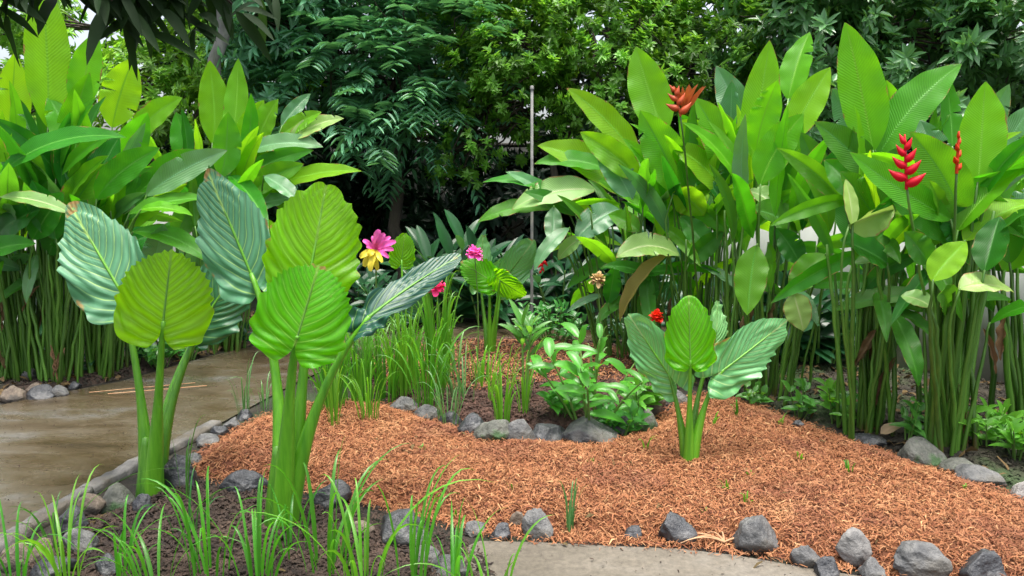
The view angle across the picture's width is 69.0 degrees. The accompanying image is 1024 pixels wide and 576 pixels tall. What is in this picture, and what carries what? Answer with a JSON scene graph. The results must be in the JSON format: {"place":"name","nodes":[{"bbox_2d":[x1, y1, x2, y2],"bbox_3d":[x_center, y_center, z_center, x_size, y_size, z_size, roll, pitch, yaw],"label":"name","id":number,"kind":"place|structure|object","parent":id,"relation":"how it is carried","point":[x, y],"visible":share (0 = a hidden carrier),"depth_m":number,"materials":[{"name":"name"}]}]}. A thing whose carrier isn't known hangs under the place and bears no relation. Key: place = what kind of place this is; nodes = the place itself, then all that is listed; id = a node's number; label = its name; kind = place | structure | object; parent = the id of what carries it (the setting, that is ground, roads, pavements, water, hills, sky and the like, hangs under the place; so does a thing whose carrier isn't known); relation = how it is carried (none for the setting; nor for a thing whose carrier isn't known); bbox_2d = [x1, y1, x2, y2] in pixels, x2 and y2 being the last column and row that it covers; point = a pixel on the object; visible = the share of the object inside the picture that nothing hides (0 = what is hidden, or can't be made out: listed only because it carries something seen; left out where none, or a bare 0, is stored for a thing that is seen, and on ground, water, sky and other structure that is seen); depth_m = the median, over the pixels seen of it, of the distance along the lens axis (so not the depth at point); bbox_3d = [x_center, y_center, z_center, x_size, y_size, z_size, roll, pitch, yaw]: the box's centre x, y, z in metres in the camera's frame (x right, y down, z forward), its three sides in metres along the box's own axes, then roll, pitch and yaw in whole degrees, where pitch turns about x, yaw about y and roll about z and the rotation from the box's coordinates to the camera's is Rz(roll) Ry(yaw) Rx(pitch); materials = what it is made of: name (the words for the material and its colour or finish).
{"place":"outdoors","nodes":[
{"label":"outdoors","id":0,"kind":"place"},
{"bbox_2d":[0,319,665,532],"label":"path","id":1,"kind":"structure","parent":0,"point":[79,409],"depth_m":4.81,"materials":[{"name":"concrete"}]},
{"bbox_2d":[0,420,221,552],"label":"path kerb","id":2,"kind":"structure","parent":1,"relation":"on","point":[104,481],"depth_m":3.67,"materials":[{"name":"concrete"}]},
{"bbox_2d":[0,283,1012,575],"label":"ground","id":3,"kind":"structure","parent":0,"point":[128,483],"depth_m":4.22,"materials":[{"name":"soil"}]},
{"bbox_2d":[0,311,255,401],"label":"soil bed","id":4,"kind":"object","parent":3,"relation":"on","point":[143,363],"visible":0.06,"depth_m":5.83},
{"bbox_2d":[0,0,125,381],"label":"ginger plant","id":5,"kind":"object","parent":4,"relation":"on","point":[38,79],"visible":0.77,"depth_m":5.41,"materials":[{"name":"plant"}]},
{"bbox_2d":[0,38,159,384],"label":"ginger plant","id":6,"kind":"object","parent":4,"relation":"on","point":[108,168],"visible":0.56,"depth_m":5.48,"materials":[{"name":"plant"}]},
{"bbox_2d":[0,59,226,380],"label":"ginger plant","id":7,"kind":"object","parent":4,"relation":"on","point":[164,178],"visible":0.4,"depth_m":5.66,"materials":[{"name":"plant"}]},
{"bbox_2d":[136,341,177,367],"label":"ground plant","id":8,"kind":"object","parent":4,"relation":"on","point":[151,351],"visible":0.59,"depth_m":6.08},
{"bbox_2d":[207,10,229,75],"bbox_3d":[-3.001,-2.440,7.811,3.116,5.885,3.222,-6,10,-38],"label":"trunk","id":9,"kind":"object","parent":4,"relation":"on","point":[214,57],"visible":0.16,"depth_m":7.92,"materials":[{"name":"grey plant"}]},
{"bbox_2d":[131,58,359,353],"bbox_3d":[-2.554,-0.750,6.756,1.583,2.654,1.924,-7,11,-42],"label":"ginger plant","id":10,"kind":"object","parent":4,"relation":"on","point":[260,166],"visible":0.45,"depth_m":6.60,"materials":[{"name":"plant"}]},
{"bbox_2d":[0,309,1023,484],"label":"soil crumbs","id":11,"kind":"object","parent":4,"relation":"on","point":[900,387],"visible":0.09,"depth_m":5.25,"materials":[{"name":"soil"}]},
{"bbox_2d":[0,0,280,80],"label":"overhanging tree","id":12,"kind":"object","parent":3,"relation":"on","point":[135,20],"visible":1,"depth_m":3.03,"materials":[{"name":"green plant"}]},
{"bbox_2d":[0,0,326,165],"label":"fine leaved tree","id":13,"kind":"object","parent":3,"relation":"on","point":[169,79],"visible":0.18,"depth_m":9.66,"materials":[{"name":"green plant"}]},
{"bbox_2d":[102,0,389,210],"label":"tree","id":14,"kind":"object","parent":3,"relation":"on","point":[186,113],"depth_m":10.97,"materials":[{"name":"green plant"}]},
{"bbox_2d":[3,478,495,575],"bbox_3d":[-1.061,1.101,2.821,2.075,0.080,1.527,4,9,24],"label":"front soil bed","id":15,"kind":"object","parent":3,"relation":"on","point":[106,541],"visible":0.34,"depth_m":3.03,"materials":[{"name":"soil"}]},
{"bbox_2d":[0,542,34,572],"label":"rock","id":16,"kind":"object","parent":15,"relation":"on","point":[12,557],"visible":0.41,"depth_m":2.93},
{"bbox_2d":[0,501,77,575],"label":"grass tuft","id":17,"kind":"object","parent":15,"relation":"on","point":[24,569],"visible":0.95,"depth_m":2.73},
{"bbox_2d":[30,556,76,575],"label":"rock","id":18,"kind":"object","parent":15,"relation":"on","point":[35,570],"visible":0.52,"depth_m":2.79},
{"bbox_2d":[0,465,117,575],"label":"grass tuft","id":19,"kind":"object","parent":15,"relation":"on","point":[47,554],"visible":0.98,"depth_m":2.71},
{"bbox_2d":[54,505,89,535],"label":"rock","id":20,"kind":"object","parent":15,"relation":"on","point":[64,527],"visible":0.38,"depth_m":3.23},
{"bbox_2d":[62,528,99,553],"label":"rock","id":21,"kind":"object","parent":15,"relation":"on","point":[86,536],"visible":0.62,"depth_m":2.97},
{"bbox_2d":[77,493,105,518],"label":"rock","id":22,"kind":"object","parent":15,"relation":"on","point":[96,505],"visible":0.59,"depth_m":3.39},
{"bbox_2d":[101,482,134,513],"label":"rock","id":23,"kind":"object","parent":15,"relation":"on","point":[115,495],"visible":0.51,"depth_m":3.45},
{"bbox_2d":[113,494,171,575],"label":"grass tuft","id":24,"kind":"object","parent":15,"relation":"on","point":[118,558],"visible":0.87,"depth_m":2.80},
{"bbox_2d":[53,488,246,575],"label":"grass tuft","id":25,"kind":"object","parent":15,"relation":"on","point":[131,563],"visible":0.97,"depth_m":2.71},
{"bbox_2d":[57,201,249,497],"bbox_3d":[-1.690,0.313,3.651,0.886,1.467,0.625,-4,9,-28],"label":"taro","id":26,"kind":"object","parent":15,"relation":"on","point":[109,271],"visible":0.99,"depth_m":3.54,"materials":[{"name":"plant"}]},
{"bbox_2d":[164,454,197,488],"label":"rock","id":27,"kind":"object","parent":15,"relation":"on","point":[171,472],"visible":0.48,"depth_m":3.61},
{"bbox_2d":[129,466,255,575],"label":"grass tuft","id":28,"kind":"object","parent":15,"relation":"on","point":[187,523],"visible":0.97,"depth_m":2.76,"materials":[{"name":"plant"}]},
{"bbox_2d":[129,470,317,575],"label":"grass tuft","id":29,"kind":"object","parent":15,"relation":"on","point":[256,531],"visible":0.99,"depth_m":2.74,"materials":[{"name":"plant"}]},
{"bbox_2d":[219,469,267,493],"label":"rock","id":30,"kind":"object","parent":15,"relation":"on","point":[243,480],"visible":0.78,"depth_m":3.67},
{"bbox_2d":[262,481,323,559],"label":"grass tuft","id":31,"kind":"object","parent":15,"relation":"on","point":[288,529],"visible":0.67,"depth_m":2.99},
{"bbox_2d":[239,436,406,575],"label":"grass tuft","id":32,"kind":"object","parent":15,"relation":"on","point":[332,542],"visible":0.86,"depth_m":2.85,"materials":[{"name":"plant"}]},
{"bbox_2d":[195,168,461,528],"bbox_3d":[-0.819,0.282,3.200,1.175,1.584,0.580,0,8,0],"label":"taro","id":33,"kind":"object","parent":15,"relation":"on","point":[300,265],"visible":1,"depth_m":3.19,"materials":[{"name":"plant"}]},
{"bbox_2d":[307,479,351,509],"bbox_3d":[-0.860,1.002,3.552,0.180,0.181,0.172,6,10,35],"label":"rock","id":34,"kind":"object","parent":15,"relation":"on","point":[344,492],"visible":0.69,"depth_m":3.50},
{"bbox_2d":[233,474,490,575],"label":"grass tuft","id":35,"kind":"object","parent":15,"relation":"on","point":[358,546],"visible":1,"depth_m":2.72,"materials":[{"name":"plant"}]},
{"bbox_2d":[380,508,428,545],"bbox_3d":[-0.450,1.021,3.123,0.219,0.200,0.195,0,8,0],"label":"rock","id":36,"kind":"object","parent":15,"relation":"on","point":[397,517],"visible":0.52,"depth_m":3.06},
{"bbox_2d":[371,457,472,575],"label":"grass tuft","id":37,"kind":"object","parent":15,"relation":"on","point":[413,541],"visible":0.99,"depth_m":2.75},
{"bbox_2d":[412,499,506,575],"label":"grass tuft","id":38,"kind":"object","parent":15,"relation":"on","point":[455,551],"visible":0.98,"depth_m":2.75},
{"bbox_2d":[384,506,550,575],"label":"grass tuft","id":39,"kind":"object","parent":15,"relation":"on","point":[515,558],"visible":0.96,"depth_m":2.74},
{"bbox_2d":[260,145,407,289],"bbox_3d":[-2.835,-0.829,10.617,2.827,2.662,1.594,0,8,0],"label":"hedge shrub","id":40,"kind":"object","parent":3,"relation":"on","point":[341,181],"visible":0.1,"depth_m":10.41,"materials":[{"name":"green plant"}]},
{"bbox_2d":[348,253,392,313],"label":"shaded shrub","id":41,"kind":"object","parent":3,"relation":"on","point":[354,285],"visible":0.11,"depth_m":8.34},
{"bbox_2d":[196,0,544,279],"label":"feathery tree","id":42,"kind":"object","parent":3,"relation":"on","point":[407,52],"visible":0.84,"depth_m":8.31,"materials":[{"name":"green plant"}]},
{"bbox_2d":[359,229,395,394],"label":"flower","id":43,"kind":"object","parent":3,"relation":"on","point":[378,247],"visible":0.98,"depth_m":5.06,"materials":[{"name":"pink plant"}]},
{"bbox_2d":[232,0,536,221],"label":"tree","id":44,"kind":"object","parent":3,"relation":"on","point":[411,153],"visible":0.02,"depth_m":10.97,"materials":[{"name":"green plant"}]},
{"bbox_2d":[350,265,432,328],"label":"shaded shrub","id":45,"kind":"object","parent":3,"relation":"on","point":[382,280],"visible":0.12,"depth_m":7.77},
{"bbox_2d":[337,145,490,289],"bbox_3d":[-1.592,-0.800,10.774,2.843,2.499,1.679,0,8,0],"label":"hedge shrub","id":46,"kind":"object","parent":3,"relation":"on","point":[422,201],"visible":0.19,"depth_m":10.43,"materials":[{"name":"green plant"}]},
{"bbox_2d":[379,209,504,322],"bbox_3d":[-0.718,-0.225,8.030,1.326,1.255,1.127,-7,11,-42],"label":"shaded shrub","id":47,"kind":"object","parent":3,"relation":"on","point":[427,250],"visible":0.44,"depth_m":7.95,"materials":[{"name":"plant"}]},
{"bbox_2d":[442,225,541,324],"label":"shaded shrub","id":48,"kind":"object","parent":3,"relation":"on","point":[505,307],"visible":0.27,"depth_m":7.88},
{"bbox_2d":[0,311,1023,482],"bbox_3d":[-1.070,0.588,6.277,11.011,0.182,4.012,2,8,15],"label":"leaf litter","id":49,"kind":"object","parent":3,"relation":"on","point":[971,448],"visible":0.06,"depth_m":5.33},
{"bbox_2d":[426,135,599,296],"bbox_3d":[0.005,-0.879,10.347,2.634,2.414,1.589,1,8,10],"label":"hedge shrub","id":50,"kind":"object","parent":3,"relation":"on","point":[500,192],"visible":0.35,"depth_m":10.12,"materials":[{"name":"green plant"}]},
{"bbox_2d":[348,336,679,434],"bbox_3d":[0.016,0.672,5.748,2.800,0.119,2.760,0,8,0],"label":"ring bed","id":51,"kind":"object","parent":3,"relation":"on","point":[535,420],"visible":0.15,"depth_m":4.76,"materials":[{"name":"red soil"}]},
{"bbox_2d":[350,315,427,404],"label":"grass tuft","id":52,"kind":"object","parent":51,"relation":"on","point":[382,376],"visible":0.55,"depth_m":5.18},
{"bbox_2d":[374,296,454,397],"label":"grass tuft","id":53,"kind":"object","parent":51,"relation":"on","point":[404,387],"visible":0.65,"depth_m":5.14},
{"bbox_2d":[376,319,483,407],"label":"grass tuft","id":54,"kind":"object","parent":51,"relation":"on","point":[422,376],"visible":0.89,"depth_m":4.85,"materials":[{"name":"plant"}]},
{"bbox_2d":[410,270,464,389],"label":"grass tuft","id":55,"kind":"object","parent":51,"relation":"on","point":[428,321],"visible":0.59,"depth_m":5.12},
{"bbox_2d":[419,360,480,425],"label":"grass tuft","id":56,"kind":"object","parent":51,"relation":"on","point":[440,405],"visible":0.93,"depth_m":4.63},
{"bbox_2d":[422,336,500,401],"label":"grass tuft","id":57,"kind":"object","parent":51,"relation":"on","point":[458,382],"visible":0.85,"depth_m":4.88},
{"bbox_2d":[474,343,526,422],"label":"grass tuft","id":58,"kind":"object","parent":51,"relation":"on","point":[499,401],"visible":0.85,"depth_m":4.50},
{"bbox_2d":[373,338,641,389],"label":"mulch","id":59,"kind":"object","parent":51,"relation":"on","point":[518,346],"visible":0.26,"depth_m":5.86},
{"bbox_2d":[387,233,423,355],"bbox_3d":[-0.826,0.082,6.043,0.505,1.046,0.293,0,8,0],"label":"taro","id":60,"kind":"object","parent":59,"relation":"on","point":[402,254],"visible":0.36,"depth_m":6.07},
{"bbox_2d":[460,234,535,351],"bbox_3d":[-0.113,0.072,6.142,0.578,1.010,0.414,1,8,9],"label":"taro","id":61,"kind":"object","parent":59,"relation":"on","point":[506,276],"visible":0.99,"depth_m":6.10,"materials":[{"name":"plant"}]},
{"bbox_2d":[495,335,551,413],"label":"grass tuft","id":62,"kind":"object","parent":51,"relation":"on","point":[525,400],"visible":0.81,"depth_m":4.60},
{"bbox_2d":[498,299,554,395],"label":"whorled plant","id":63,"kind":"object","parent":51,"relation":"on","point":[527,330],"visible":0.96,"depth_m":4.87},
{"bbox_2d":[533,423,564,441],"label":"rock","id":64,"kind":"object","parent":51,"relation":"on","point":[549,432],"visible":0.59,"depth_m":4.36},
{"bbox_2d":[518,299,588,342],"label":"leafy bush","id":65,"kind":"object","parent":51,"relation":"on","point":[546,310],"visible":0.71,"depth_m":6.73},
{"bbox_2d":[536,383,583,417],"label":"leafy bush","id":66,"kind":"object","parent":51,"relation":"on","point":[554,402],"visible":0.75,"depth_m":4.55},
{"bbox_2d":[526,322,648,423],"bbox_3d":[0.500,0.505,4.487,0.773,0.607,0.681,3,9,21],"label":"leafy bush","id":67,"kind":"object","parent":51,"relation":"on","point":[575,386],"visible":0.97,"depth_m":4.41,"materials":[{"name":"plant"}]},
{"bbox_2d":[584,400,650,436],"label":"leafy bush","id":68,"kind":"object","parent":51,"relation":"on","point":[632,420],"visible":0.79,"depth_m":4.46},
{"bbox_2d":[620,372,663,415],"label":"leafy bush","id":69,"kind":"object","parent":51,"relation":"on","point":[642,398],"visible":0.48,"depth_m":4.67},
{"bbox_2d":[530,85,535,326],"bbox_3d":[0.208,-0.809,7.662,0.120,2.483,0.120,0,8,0],"label":"garden post","id":70,"kind":"object","parent":3,"relation":"on","point":[531,216],"visible":0.56,"depth_m":7.60,"materials":[{"name":"metal"}]},
{"bbox_2d":[426,1,703,265],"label":"tree","id":71,"kind":"object","parent":3,"relation":"on","point":[552,135],"visible":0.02,"depth_m":10.76,"materials":[{"name":"green plant"}]},
{"bbox_2d":[516,242,622,323],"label":"shaded shrub","id":72,"kind":"object","parent":3,"relation":"on","point":[558,283],"visible":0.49,"depth_m":7.94,"materials":[{"name":"plant"}]},
{"bbox_2d":[406,0,783,295],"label":"fine leaved tree","id":73,"kind":"object","parent":3,"relation":"on","point":[654,29],"visible":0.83,"depth_m":8.11,"materials":[{"name":"green plant"}]},
{"bbox_2d":[478,88,712,362],"bbox_3d":[0.831,-0.436,5.866,1.883,2.273,1.376,-3,9,-22],"label":"heliconia","id":74,"kind":"object","parent":3,"relation":"on","point":[596,158],"visible":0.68,"depth_m":5.86,"materials":[{"name":"plant"}]},
{"bbox_2d":[537,116,655,293],"bbox_3d":[1.554,-0.895,10.112,2.690,2.945,1.622,0,8,0],"label":"hedge shrub","id":75,"kind":"object","parent":3,"relation":"on","point":[648,222],"visible":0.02,"depth_m":9.95,"materials":[{"name":"green plant"}]},
{"bbox_2d":[191,390,1023,575],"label":"mulch bed","id":76,"kind":"object","parent":3,"relation":"on","point":[724,520],"visible":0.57,"depth_m":3.57,"materials":[{"name":"wood"}]},
{"bbox_2d":[296,333,363,410],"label":"grass tuft","id":77,"kind":"object","parent":76,"relation":"on","point":[318,384],"visible":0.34,"depth_m":4.82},
{"bbox_2d":[312,365,351,426],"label":"grass tuft","id":78,"kind":"object","parent":76,"relation":"on","point":[336,393],"visible":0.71,"depth_m":4.52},
{"bbox_2d":[323,359,402,421],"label":"grass tuft","id":79,"kind":"object","parent":76,"relation":"on","point":[368,403],"visible":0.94,"depth_m":4.61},
{"bbox_2d":[337,320,398,403],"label":"grass tuft","id":80,"kind":"object","parent":76,"relation":"on","point":[359,378],"visible":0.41,"depth_m":5.05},
{"bbox_2d":[473,419,508,440],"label":"rock","id":81,"kind":"object","parent":76,"relation":"on","point":[495,430],"visible":0.85,"depth_m":4.23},
{"bbox_2d":[507,419,535,441],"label":"rock","id":82,"kind":"object","parent":76,"relation":"on","point":[518,428],"visible":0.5,"depth_m":4.26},
{"bbox_2d":[521,508,553,542],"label":"rock","id":83,"kind":"object","parent":76,"relation":"on","point":[543,528],"visible":0.73,"depth_m":3.19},
{"bbox_2d":[563,416,619,445],"bbox_3d":[0.469,0.874,4.428,0.344,0.215,0.276,0,8,0],"label":"rock","id":84,"kind":"object","parent":76,"relation":"on","point":[582,429],"visible":0.65,"depth_m":4.35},
{"bbox_2d":[658,511,697,545],"bbox_3d":[0.704,1.044,3.177,0.158,0.160,0.114,0,8,0],"label":"rock","id":85,"kind":"object","parent":76,"relation":"on","point":[674,527],"visible":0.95,"depth_m":3.14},
{"bbox_2d":[624,295,787,462],"bbox_3d":[1.046,0.487,3.983,0.884,0.919,0.331,0,8,0],"label":"taro","id":86,"kind":"object","parent":76,"relation":"on","point":[693,336],"visible":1,"depth_m":3.93,"materials":[{"name":"plant"}]},
{"bbox_2d":[735,381,773,405],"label":"seedling","id":87,"kind":"object","parent":76,"relation":"on","point":[749,394],"visible":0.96,"depth_m":5.11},
{"bbox_2d":[732,515,778,554],"bbox_3d":[1.018,1.056,3.107,0.190,0.230,0.164,0,8,0],"label":"rock","id":88,"kind":"object","parent":76,"relation":"on","point":[756,532],"visible":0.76,"depth_m":3.05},
{"bbox_2d":[789,545,819,567],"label":"rock","id":89,"kind":"object","parent":76,"relation":"on","point":[807,556],"visible":0.77,"depth_m":2.94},
{"bbox_2d":[813,556,839,575],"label":"rock","id":90,"kind":"object","parent":76,"relation":"on","point":[825,566],"visible":1,"depth_m":2.87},
{"bbox_2d":[835,527,871,566],"bbox_3d":[1.369,1.035,2.971,0.139,0.160,0.098,-5,9,-30],"label":"rock","id":91,"kind":"object","parent":76,"relation":"on","point":[853,546],"visible":0.96,"depth_m":2.94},
{"bbox_2d":[897,436,946,468],"bbox_3d":[2.243,0.925,4.067,0.247,0.208,0.208,0,8,0],"label":"rock","id":92,"kind":"object","parent":76,"relation":"on","point":[920,450],"visible":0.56,"depth_m":4.02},
{"bbox_2d":[893,540,952,575],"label":"rock","id":93,"kind":"object","parent":76,"relation":"on","point":[916,558],"visible":1,"depth_m":2.85,"materials":[{"name":"stone"}]},
{"bbox_2d":[954,463,1006,486],"bbox_3d":[2.391,0.967,3.830,0.238,0.112,0.184,0,8,0],"label":"rock","id":94,"kind":"object","parent":76,"relation":"on","point":[975,472],"visible":0.82,"depth_m":3.78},
{"bbox_2d":[958,548,1006,575],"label":"rock","id":95,"kind":"object","parent":76,"relation":"on","point":[982,562],"visible":0.99,"depth_m":2.83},
{"bbox_2d":[344,143,953,251],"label":"boundary wall","id":96,"kind":"structure","parent":3,"relation":"on","point":[517,231],"depth_m":12.45,"materials":[{"name":"black paint"}]},
{"bbox_2d":[461,541,856,575],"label":"walkway","id":97,"kind":"structure","parent":3,"relation":"on","point":[546,559],"depth_m":2.98,"materials":[{"name":"concrete"}]},
{"bbox_2d":[695,356,1023,484],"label":"soil bed","id":98,"kind":"object","parent":3,"relation":"on","point":[1000,466],"visible":0.09,"depth_m":4.82,"materials":[{"name":"soil"}]},
{"bbox_2d":[603,46,797,381],"bbox_3d":[1.514,-0.556,5.718,1.352,2.554,1.573,4,9,27],"label":"heliconia","id":99,"kind":"object","parent":98,"relation":"on","point":[686,157],"visible":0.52,"depth_m":5.51,"materials":[{"name":"plant"}]},
{"bbox_2d":[669,32,877,405],"bbox_3d":[1.828,-0.505,5.215,1.398,2.595,1.415,0,8,0],"label":"heliconia","id":100,"kind":"object","parent":98,"relation":"on","point":[749,150],"visible":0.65,"depth_m":5.10,"materials":[{"name":"plant"}]},
{"bbox_2d":[778,378,820,419],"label":"seedling","id":101,"kind":"object","parent":98,"relation":"on","point":[805,401],"visible":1,"depth_m":4.82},
{"bbox_2d":[764,255,862,364],"bbox_3d":[2.452,0.184,5.997,0.970,1.004,0.889,0,8,0],"label":"shaded shrub","id":102,"kind":"object","parent":98,"relation":"on","point":[825,350],"visible":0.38,"depth_m":5.90,"materials":[{"name":"plant"}]},
{"bbox_2d":[813,378,856,426],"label":"seedling","id":103,"kind":"object","parent":98,"relation":"on","point":[829,395],"visible":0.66,"depth_m":4.72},
{"bbox_2d":[770,23,1020,440],"bbox_3d":[2.274,-0.327,4.512,1.298,2.432,1.239,3,9,22],"label":"heliconia","id":104,"kind":"object","parent":98,"relation":"on","point":[873,110],"visible":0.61,"depth_m":4.32,"materials":[{"name":"plant"}]},
{"bbox_2d":[889,396,928,439],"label":"seedling","id":105,"kind":"object","parent":98,"relation":"on","point":[913,426],"visible":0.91,"depth_m":4.31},
{"bbox_2d":[836,82,1023,455],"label":"heliconia","id":106,"kind":"object","parent":98,"relation":"on","point":[931,184],"visible":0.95,"depth_m":3.99,"materials":[{"name":"plant"}]},
{"bbox_2d":[956,107,1023,434],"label":"heliconia","id":107,"kind":"object","parent":98,"relation":"on","point":[1011,262],"visible":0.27,"depth_m":4.35,"materials":[{"name":"plant"}]},
{"bbox_2d":[959,397,1023,446],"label":"seedling","id":108,"kind":"object","parent":98,"relation":"on","point":[987,423],"visible":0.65,"depth_m":4.16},
{"bbox_2d":[987,411,1023,460],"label":"seedling","id":109,"kind":"object","parent":98,"relation":"on","point":[1011,432],"visible":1,"depth_m":3.95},
{"bbox_2d":[697,0,1023,155],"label":"broad leaved tree","id":110,"kind":"object","parent":3,"relation":"on","point":[976,38],"visible":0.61,"depth_m":7.55,"materials":[{"name":"green plant"}]},
{"bbox_2d":[697,198,1023,382],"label":"boundary wall","id":111,"kind":"structure","parent":3,"relation":"on","point":[808,234],"depth_m":5.75,"materials":[{"name":"white paint"}]},
{"bbox_2d":[0,0,1022,142],"label":"sky","id":112,"kind":"structure","parent":0,"point":[82,36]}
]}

